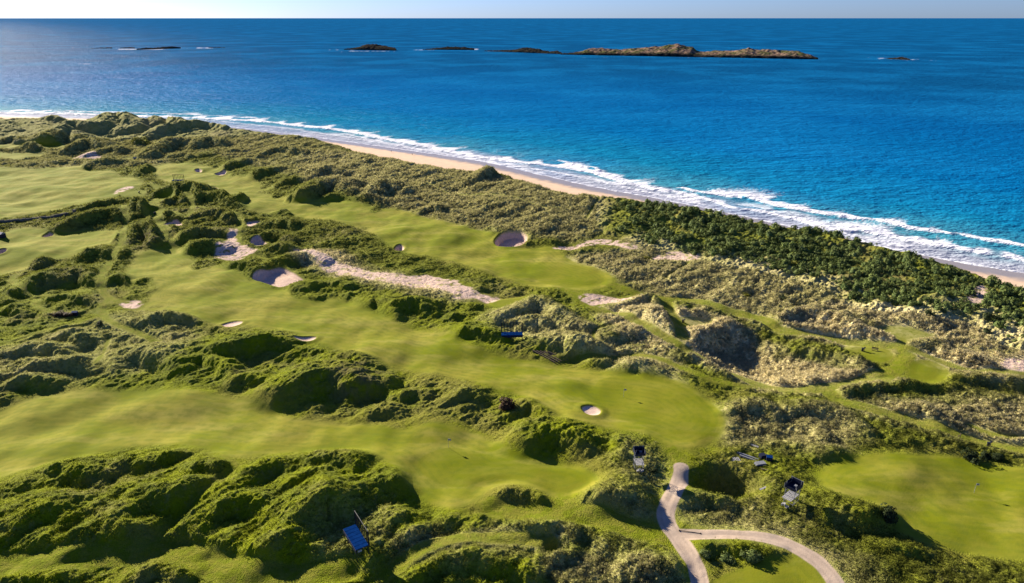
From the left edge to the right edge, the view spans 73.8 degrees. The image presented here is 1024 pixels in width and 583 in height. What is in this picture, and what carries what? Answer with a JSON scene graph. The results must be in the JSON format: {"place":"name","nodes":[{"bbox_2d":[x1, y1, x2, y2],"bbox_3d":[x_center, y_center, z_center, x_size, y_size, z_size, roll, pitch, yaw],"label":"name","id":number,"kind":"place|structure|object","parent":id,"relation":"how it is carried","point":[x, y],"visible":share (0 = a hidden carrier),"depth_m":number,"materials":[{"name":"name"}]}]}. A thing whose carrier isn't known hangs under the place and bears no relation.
{"place":"outdoors","nodes":[
{"label":"outdoors","id":0,"kind":"place"},
{"bbox_2d":[76,151,100,158],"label":"sand","id":1,"kind":"structure","parent":0,"point":[92,154],"depth_m":458.92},
{"bbox_2d":[115,186,133,193],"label":"sand","id":2,"kind":"structure","parent":0,"point":[123,189],"depth_m":373.59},
{"bbox_2d":[120,300,143,307],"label":"sand","id":3,"kind":"structure","parent":0,"point":[132,304],"depth_m":226.99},
{"bbox_2d":[137,46,180,49],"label":"island","id":4,"kind":"structure","parent":0,"point":[171,47],"depth_m":2227.34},
{"bbox_2d":[215,229,256,260],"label":"sand","id":5,"kind":"structure","parent":0,"point":[231,248],"depth_m":276.76,"materials":[{"name":"sand"}]},
{"bbox_2d":[344,44,395,50],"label":"island","id":6,"kind":"structure","parent":0,"point":[371,47],"depth_m":2152.11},
{"bbox_2d":[290,249,498,302],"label":"sand","id":7,"kind":"structure","parent":0,"point":[331,264],"depth_m":246.07,"materials":[{"name":"sand"}]},
{"bbox_2d":[423,46,473,49],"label":"island","id":8,"kind":"structure","parent":0,"point":[454,48],"depth_m":2163.02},
{"bbox_2d":[0,111,1023,582],"bbox_3d":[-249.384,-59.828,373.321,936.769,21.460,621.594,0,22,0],"label":"dunes","id":9,"kind":"structure","parent":0,"point":[284,397],"depth_m":173.69,"materials":[{"name":"plant"}]},
{"bbox_2d":[0,152,42,158],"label":"fairway","id":10,"kind":"structure","parent":9,"relation":"on","point":[17,155],"depth_m":471.89,"materials":[{"name":"plant"}]},
{"bbox_2d":[0,138,64,148],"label":"fairway","id":11,"kind":"structure","parent":9,"relation":"on","point":[46,143],"depth_m":499.83,"materials":[{"name":"plant"}]},
{"bbox_2d":[0,209,76,222],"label":"stone wall","id":12,"kind":"structure","parent":9,"relation":"on","point":[42,217],"depth_m":316.89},
{"bbox_2d":[50,310,64,316],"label":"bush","id":13,"kind":"object","parent":9,"relation":"on","point":[57,314],"visible":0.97,"depth_m":216.66,"materials":[{"name":"green plant"}]},
{"bbox_2d":[0,227,118,275],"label":"fairway","id":14,"kind":"structure","parent":9,"relation":"on","point":[25,247],"depth_m":286.10,"materials":[{"name":"plant"}]},
{"bbox_2d":[0,163,141,217],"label":"fairway","id":15,"kind":"structure","parent":9,"relation":"on","point":[29,191],"depth_m":378.29,"materials":[{"name":"plant"}]},
{"bbox_2d":[122,190,145,197],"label":"tee","id":16,"kind":"object","parent":9,"relation":"on","point":[131,193],"visible":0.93,"depth_m":366.26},
{"bbox_2d":[130,135,149,144],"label":"bush","id":17,"kind":"object","parent":9,"relation":"on","point":[137,140],"visible":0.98,"depth_m":496.91,"materials":[{"name":"green plant"}]},
{"bbox_2d":[144,206,165,216],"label":"tee","id":18,"kind":"object","parent":9,"relation":"on","point":[151,210],"visible":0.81,"depth_m":331.62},
{"bbox_2d":[153,189,173,202],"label":"tee","id":19,"kind":"object","parent":9,"relation":"on","point":[163,196],"visible":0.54,"depth_m":359.45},
{"bbox_2d":[164,219,181,225],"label":"bunker","id":20,"kind":"object","parent":9,"relation":"on","point":[177,222],"visible":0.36,"depth_m":316.30},
{"bbox_2d":[250,234,266,245],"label":"bunker","id":21,"kind":"object","parent":9,"relation":"on","point":[256,239],"visible":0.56,"depth_m":289.62},
{"bbox_2d":[252,267,303,286],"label":"bunker","id":22,"kind":"object","parent":9,"relation":"on","point":[280,276],"visible":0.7,"depth_m":251.12},
{"bbox_2d":[0,389,597,508],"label":"fairway","id":23,"kind":"structure","parent":9,"relation":"on","point":[38,431],"depth_m":155.84,"materials":[{"name":"plant"}]},
{"bbox_2d":[418,447,590,492],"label":"putting green","id":24,"kind":"object","parent":23,"relation":"attached to","point":[455,467],"visible":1,"depth_m":142.71,"materials":[{"name":"plant"}]},
{"bbox_2d":[343,510,369,561],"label":"grandstand","id":25,"kind":"structure","parent":9,"relation":"on","point":[356,539],"depth_m":118.16,"materials":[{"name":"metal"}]},
{"bbox_2d":[154,161,614,289],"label":"fairway","id":26,"kind":"structure","parent":9,"relation":"on","point":[413,233],"depth_m":302.89,"materials":[{"name":"plant"}]},
{"bbox_2d":[495,230,527,246],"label":"bunker","id":27,"kind":"object","parent":26,"relation":"on","point":[512,238],"visible":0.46,"depth_m":293.81},
{"bbox_2d":[531,262,607,287],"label":"putting green","id":28,"kind":"object","parent":26,"relation":"attached to","point":[564,274],"visible":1,"depth_m":249.54,"materials":[{"name":"plant"}]},
{"bbox_2d":[128,233,725,449],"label":"fairway","id":29,"kind":"structure","parent":9,"relation":"on","point":[220,295],"depth_m":205.38,"materials":[{"name":"plant"}]},
{"bbox_2d":[223,321,242,326],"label":"bunker","id":30,"kind":"object","parent":29,"relation":"on","point":[231,324],"visible":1,"depth_m":212.08},
{"bbox_2d":[294,336,315,340],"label":"bunker","id":31,"kind":"object","parent":29,"relation":"on","point":[305,338],"visible":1,"depth_m":200.46},
{"bbox_2d":[582,405,600,414],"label":"bunker","id":32,"kind":"object","parent":29,"relation":"on","point":[591,410],"visible":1,"depth_m":164.14},
{"bbox_2d":[592,374,718,441],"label":"putting green","id":33,"kind":"object","parent":29,"relation":"attached to","point":[670,409],"visible":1,"depth_m":166.62,"materials":[{"name":"plant"}]},
{"bbox_2d":[498,396,516,410],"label":"gorse bush","id":34,"kind":"object","parent":9,"relation":"on","point":[506,405],"visible":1,"depth_m":163.80,"materials":[{"name":"brown plant"}]},
{"bbox_2d":[488,296,527,307],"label":"turf","id":35,"kind":"structure","parent":9,"relation":"on","point":[501,303],"depth_m":228.25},
{"bbox_2d":[501,322,522,339],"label":"grandstand","id":36,"kind":"structure","parent":9,"relation":"on","point":[508,335],"depth_m":199.45,"materials":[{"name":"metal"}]},
{"bbox_2d":[617,224,628,231],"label":"buckthorn bush","id":37,"kind":"object","parent":9,"relation":"on","point":[621,228],"visible":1,"depth_m":289.76,"materials":[{"name":"green plant"}]},
{"bbox_2d":[628,216,642,224],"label":"buckthorn bush","id":38,"kind":"object","parent":9,"relation":"on","point":[635,220],"visible":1,"depth_m":297.90,"materials":[{"name":"green plant"}]},
{"bbox_2d":[633,446,645,471],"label":"scaffold tower","id":39,"kind":"structure","parent":9,"relation":"on","point":[639,451],"depth_m":141.16,"materials":[{"name":"metal"}]},
{"bbox_2d":[644,238,659,243],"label":"buckthorn bush","id":40,"kind":"object","parent":9,"relation":"on","point":[650,241],"visible":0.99,"depth_m":277.17,"materials":[{"name":"green plant"}]},
{"bbox_2d":[686,242,698,250],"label":"buckthorn bush","id":41,"kind":"object","parent":9,"relation":"on","point":[691,246],"visible":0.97,"depth_m":270.36,"materials":[{"name":"green plant"}]},
{"bbox_2d":[686,206,698,212],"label":"buckthorn bush","id":42,"kind":"object","parent":9,"relation":"on","point":[690,209],"visible":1,"depth_m":302.40,"materials":[{"name":"green plant"}]},
{"bbox_2d":[677,316,711,326],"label":"tee","id":43,"kind":"object","parent":9,"relation":"on","point":[690,321],"visible":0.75,"depth_m":213.78,"materials":[{"name":"plant"}]},
{"bbox_2d":[699,549,710,558],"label":"bush","id":44,"kind":"object","parent":9,"relation":"on","point":[706,554],"visible":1,"depth_m":119.58,"materials":[{"name":"green plant"}]},
{"bbox_2d":[708,245,720,256],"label":"buckthorn bush","id":45,"kind":"object","parent":9,"relation":"on","point":[713,251],"visible":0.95,"depth_m":261.81,"materials":[{"name":"green plant"}]},
{"bbox_2d":[709,235,722,241],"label":"buckthorn bush","id":46,"kind":"object","parent":9,"relation":"on","point":[716,237],"visible":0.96,"depth_m":272.77,"materials":[{"name":"green plant"}]},
{"bbox_2d":[711,246,729,255],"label":"buckthorn bush","id":47,"kind":"object","parent":9,"relation":"on","point":[723,251],"visible":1,"depth_m":260.87,"materials":[{"name":"green plant"}]},
{"bbox_2d":[719,550,735,564],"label":"bush","id":48,"kind":"object","parent":9,"relation":"on","point":[725,558],"visible":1,"depth_m":119.11,"materials":[{"name":"green plant"}]},
{"bbox_2d":[739,548,763,563],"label":"bush","id":49,"kind":"object","parent":9,"relation":"on","point":[751,556],"visible":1,"depth_m":118.66,"materials":[{"name":"green plant"}]},
{"bbox_2d":[754,460,765,465],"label":"panel","id":50,"kind":"object","parent":9,"relation":"on","point":[760,463],"visible":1,"depth_m":143.91,"materials":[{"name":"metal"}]},
{"bbox_2d":[710,554,825,582],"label":"tee","id":51,"kind":"object","parent":9,"relation":"on","point":[789,568],"visible":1,"depth_m":116.41,"materials":[{"name":"plant"}]},
{"bbox_2d":[766,229,776,236],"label":"buckthorn bush","id":52,"kind":"object","parent":9,"relation":"on","point":[771,232],"visible":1,"depth_m":272.63,"materials":[{"name":"green plant"}]},
{"bbox_2d":[782,241,800,249],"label":"buckthorn bush","id":53,"kind":"object","parent":9,"relation":"on","point":[791,245],"visible":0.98,"depth_m":261.70,"materials":[{"name":"green plant"}]},
{"bbox_2d":[781,476,803,507],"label":"scaffold tower","id":54,"kind":"structure","parent":9,"relation":"on","point":[794,484],"depth_m":131.27,"materials":[{"name":"metal"}]},
{"bbox_2d":[787,252,799,258],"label":"buckthorn bush","id":55,"kind":"object","parent":9,"relation":"on","point":[792,255],"visible":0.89,"depth_m":254.92,"materials":[{"name":"green plant"}]},
{"bbox_2d":[799,235,811,241],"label":"buckthorn bush","id":56,"kind":"object","parent":9,"relation":"on","point":[805,238],"visible":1,"depth_m":266.94,"materials":[{"name":"green plant"}]},
{"bbox_2d":[802,226,815,233],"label":"buckthorn bush","id":57,"kind":"object","parent":9,"relation":"on","point":[808,229],"visible":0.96,"depth_m":278.79,"materials":[{"name":"green plant"}]},
{"bbox_2d":[601,196,1023,341],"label":"thicket","id":58,"kind":"object","parent":9,"relation":"on","point":[966,303],"visible":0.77,"depth_m":256.71,"materials":[{"name":"green plant"}]},
{"bbox_2d":[822,261,837,269],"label":"buckthorn bush","id":59,"kind":"object","parent":9,"relation":"on","point":[831,266],"visible":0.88,"depth_m":246.71,"materials":[{"name":"green plant"}]},
{"bbox_2d":[825,248,838,255],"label":"buckthorn bush","id":60,"kind":"object","parent":9,"relation":"on","point":[833,252],"visible":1,"depth_m":255.84,"materials":[{"name":"green plant"}]},
{"bbox_2d":[832,229,843,236],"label":"buckthorn bush","id":61,"kind":"object","parent":9,"relation":"on","point":[836,233],"visible":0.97,"depth_m":272.70,"materials":[{"name":"green plant"}]},
{"bbox_2d":[834,258,848,268],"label":"buckthorn bush","id":62,"kind":"object","parent":9,"relation":"on","point":[840,262],"visible":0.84,"depth_m":247.92,"materials":[{"name":"green plant"}]},
{"bbox_2d":[837,279,849,290],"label":"buckthorn bush","id":63,"kind":"object","parent":9,"relation":"on","point":[844,286],"visible":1,"depth_m":229.41,"materials":[{"name":"green plant"}]},
{"bbox_2d":[849,291,857,299],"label":"buckthorn bush","id":64,"kind":"object","parent":9,"relation":"on","point":[852,295],"visible":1,"depth_m":222.61,"materials":[{"name":"green plant"}]},
{"bbox_2d":[848,267,861,274],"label":"buckthorn bush","id":65,"kind":"object","parent":9,"relation":"on","point":[854,270],"visible":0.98,"depth_m":240.43,"materials":[{"name":"green plant"}]},
{"bbox_2d":[852,282,861,290],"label":"buckthorn bush","id":66,"kind":"object","parent":9,"relation":"on","point":[857,286],"visible":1,"depth_m":227.40,"materials":[{"name":"green plant"}]},
{"bbox_2d":[861,290,871,297],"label":"buckthorn bush","id":67,"kind":"object","parent":9,"relation":"on","point":[866,293],"visible":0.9,"depth_m":223.13,"materials":[{"name":"green plant"}]},
{"bbox_2d":[859,280,876,288],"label":"buckthorn bush","id":68,"kind":"object","parent":9,"relation":"on","point":[865,284],"visible":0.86,"depth_m":229.23,"materials":[{"name":"green plant"}]},
{"bbox_2d":[843,345,892,361],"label":"tee","id":69,"kind":"object","parent":9,"relation":"on","point":[879,355],"visible":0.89,"depth_m":192.05,"materials":[{"name":"plant"}]},
{"bbox_2d":[866,273,878,285],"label":"buckthorn bush","id":70,"kind":"object","parent":9,"relation":"on","point":[872,278],"visible":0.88,"depth_m":230.59,"materials":[{"name":"green plant"}]},
{"bbox_2d":[869,287,881,294],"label":"buckthorn bush","id":71,"kind":"object","parent":9,"relation":"on","point":[874,291],"visible":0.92,"depth_m":223.87,"materials":[{"name":"green plant"}]},
{"bbox_2d":[873,255,883,264],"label":"buckthorn bush","id":72,"kind":"object","parent":9,"relation":"on","point":[878,260],"visible":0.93,"depth_m":245.55,"materials":[{"name":"green plant"}]},
{"bbox_2d":[874,281,888,290],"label":"buckthorn bush","id":73,"kind":"object","parent":9,"relation":"on","point":[883,286],"visible":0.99,"depth_m":226.96,"materials":[{"name":"green plant"}]},
{"bbox_2d":[880,502,898,523],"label":"bush","id":74,"kind":"object","parent":9,"relation":"on","point":[890,517],"visible":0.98,"depth_m":125.88,"materials":[{"name":"green plant"}]},
{"bbox_2d":[882,324,932,341],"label":"tee","id":75,"kind":"object","parent":9,"relation":"on","point":[905,333],"visible":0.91,"depth_m":201.43,"materials":[{"name":"plant"}]},
{"bbox_2d":[897,292,918,301],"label":"buckthorn bush","id":76,"kind":"object","parent":9,"relation":"on","point":[908,297],"visible":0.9,"depth_m":217.09,"materials":[{"name":"green plant"}]},
{"bbox_2d":[899,254,916,262],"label":"buckthorn bush","id":77,"kind":"object","parent":9,"relation":"on","point":[913,259],"visible":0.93,"depth_m":245.35,"materials":[{"name":"green plant"}]},
{"bbox_2d":[904,249,917,256],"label":"buckthorn bush","id":78,"kind":"object","parent":9,"relation":"on","point":[908,252],"visible":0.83,"depth_m":249.19,"materials":[{"name":"green plant"}]},
{"bbox_2d":[907,279,927,286],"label":"buckthorn bush","id":79,"kind":"object","parent":9,"relation":"on","point":[918,282],"visible":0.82,"depth_m":225.91,"materials":[{"name":"green plant"}]},
{"bbox_2d":[817,453,1023,559],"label":"putting green","id":80,"kind":"object","parent":9,"relation":"on","point":[934,498],"visible":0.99,"depth_m":135.59,"materials":[{"name":"plant"}]},
{"bbox_2d":[909,360,948,382],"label":"tee","id":81,"kind":"object","parent":9,"relation":"on","point":[928,371],"visible":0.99,"depth_m":180.82,"materials":[{"name":"plant"}]},
{"bbox_2d":[924,309,935,316],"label":"bush","id":82,"kind":"object","parent":9,"relation":"on","point":[928,312],"visible":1,"depth_m":206.81,"materials":[{"name":"green plant"}]},
{"bbox_2d":[931,265,940,274],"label":"buckthorn bush","id":83,"kind":"object","parent":9,"relation":"on","point":[936,271],"visible":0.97,"depth_m":233.33,"materials":[{"name":"green plant"}]},
{"bbox_2d":[934,286,947,296],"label":"buckthorn bush","id":84,"kind":"object","parent":9,"relation":"on","point":[942,292],"visible":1,"depth_m":216.81,"materials":[{"name":"green plant"}]},
{"bbox_2d":[938,278,952,286],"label":"buckthorn bush","id":85,"kind":"object","parent":9,"relation":"on","point":[942,281],"visible":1,"depth_m":225.63,"materials":[{"name":"green plant"}]},
{"bbox_2d":[935,263,956,274],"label":"buckthorn bush","id":86,"kind":"object","parent":9,"relation":"on","point":[949,269],"visible":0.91,"depth_m":233.88,"materials":[{"name":"green plant"}]},
{"bbox_2d":[939,301,955,309],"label":"buckthorn bush","id":87,"kind":"object","parent":9,"relation":"on","point":[946,306],"visible":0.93,"depth_m":209.77,"materials":[{"name":"green plant"}]},
{"bbox_2d":[963,306,974,313],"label":"buckthorn bush","id":88,"kind":"object","parent":9,"relation":"on","point":[967,309],"visible":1,"depth_m":208.26,"materials":[{"name":"green plant"}]},
{"bbox_2d":[959,284,980,296],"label":"buckthorn bush","id":89,"kind":"object","parent":9,"relation":"on","point":[970,290],"visible":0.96,"depth_m":219.31,"materials":[{"name":"green plant"}]},
{"bbox_2d":[960,447,986,464],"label":"bush","id":90,"kind":"object","parent":9,"relation":"on","point":[971,456],"visible":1,"depth_m":146.10,"materials":[{"name":"green plant"}]},
{"bbox_2d":[980,450,993,459],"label":"bush","id":91,"kind":"object","parent":9,"relation":"on","point":[987,455],"visible":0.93,"depth_m":146.62,"materials":[{"name":"green plant"}]},
{"bbox_2d":[982,312,998,319],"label":"bush","id":92,"kind":"object","parent":9,"relation":"on","point":[988,316],"visible":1,"depth_m":203.86,"materials":[{"name":"green plant"}]},
{"bbox_2d":[985,276,1001,286],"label":"buckthorn bush","id":93,"kind":"object","parent":9,"relation":"on","point":[992,281],"visible":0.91,"depth_m":225.68,"materials":[{"name":"green plant"}]},
{"bbox_2d":[992,453,1003,460],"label":"bush","id":94,"kind":"object","parent":9,"relation":"on","point":[996,456],"visible":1,"depth_m":145.68,"materials":[{"name":"green plant"}]},
{"bbox_2d":[988,318,1012,329],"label":"buckthorn bush","id":95,"kind":"object","parent":9,"relation":"on","point":[999,324],"visible":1,"depth_m":199.43,"materials":[{"name":"green plant"}]},
{"bbox_2d":[994,281,1013,288],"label":"buckthorn bush","id":96,"kind":"object","parent":9,"relation":"on","point":[1006,284],"visible":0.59,"depth_m":222.46,"materials":[{"name":"green plant"}]},
{"bbox_2d":[999,286,1012,297],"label":"buckthorn bush","id":97,"kind":"object","parent":9,"relation":"on","point":[1006,291],"visible":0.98,"depth_m":217.53,"materials":[{"name":"green plant"}]},
{"bbox_2d":[1002,296,1021,307],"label":"buckthorn bush","id":98,"kind":"object","parent":9,"relation":"on","point":[1012,302],"visible":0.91,"depth_m":212.11,"materials":[{"name":"green plant"}]},
{"bbox_2d":[1007,310,1023,319],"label":"buckthorn bush","id":99,"kind":"object","parent":9,"relation":"on","point":[1015,315],"visible":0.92,"depth_m":202.36,"materials":[{"name":"green plant"}]},
{"bbox_2d":[1012,285,1023,293],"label":"buckthorn bush","id":100,"kind":"object","parent":9,"relation":"on","point":[1017,289],"visible":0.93,"depth_m":219.50,"materials":[{"name":"green plant"}]},
{"bbox_2d":[0,18,1023,272],"bbox_3d":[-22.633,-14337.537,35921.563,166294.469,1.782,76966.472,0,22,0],"label":"sea","id":101,"kind":"structure","parent":0,"point":[852,132],"depth_m":868.11,"materials":[{"name":"liquid"}]},
{"bbox_2d":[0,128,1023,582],"bbox_3d":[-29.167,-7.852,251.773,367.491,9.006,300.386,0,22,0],"label":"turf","id":102,"kind":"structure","parent":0,"point":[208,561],"depth_m":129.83,"materials":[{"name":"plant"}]},
{"bbox_2d":[0,115,1023,287],"bbox_3d":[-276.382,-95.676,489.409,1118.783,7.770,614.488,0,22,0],"label":"beach","id":103,"kind":"structure","parent":0,"point":[1014,278],"depth_m":444.19,"materials":[{"name":"sand"}]},
{"bbox_2d":[0,0,1023,17],"label":"sky","id":104,"kind":"structure","parent":0,"point":[8,8],"materials":[{"name":"blue"}]},
{"bbox_2d":[485,47,561,53],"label":"island","id":105,"kind":"structure","parent":0,"point":[527,49],"depth_m":1993.24,"materials":[{"name":"stone"}]},
{"bbox_2d":[554,239,637,249],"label":"sand","id":106,"kind":"structure","parent":0,"point":[605,241],"depth_m":279.85,"materials":[{"name":"sand"}]},
{"bbox_2d":[580,293,631,306],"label":"sand","id":107,"kind":"structure","parent":0,"point":[595,299],"depth_m":228.11,"materials":[{"name":"sand"}]},
{"bbox_2d":[653,251,699,259],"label":"sand","id":108,"kind":"structure","parent":0,"point":[679,256],"depth_m":265.74,"materials":[{"name":"sand"}]},
{"bbox_2d":[561,44,817,58],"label":"island","id":109,"kind":"structure","parent":0,"point":[675,50],"depth_m":1794.54,"materials":[{"name":"stone"}]},
{"bbox_2d":[657,462,844,582],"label":"paved path","id":110,"kind":"structure","parent":0,"point":[683,544],"depth_m":124.15,"materials":[{"name":"concrete"}]},
{"bbox_2d":[967,284,989,303],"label":"sand","id":111,"kind":"structure","parent":0,"point":[982,291],"depth_m":218.52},
{"bbox_2d":[1000,358,1023,370],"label":"sand","id":112,"kind":"structure","parent":0,"point":[1018,365],"depth_m":182.16,"materials":[{"name":"sand"}]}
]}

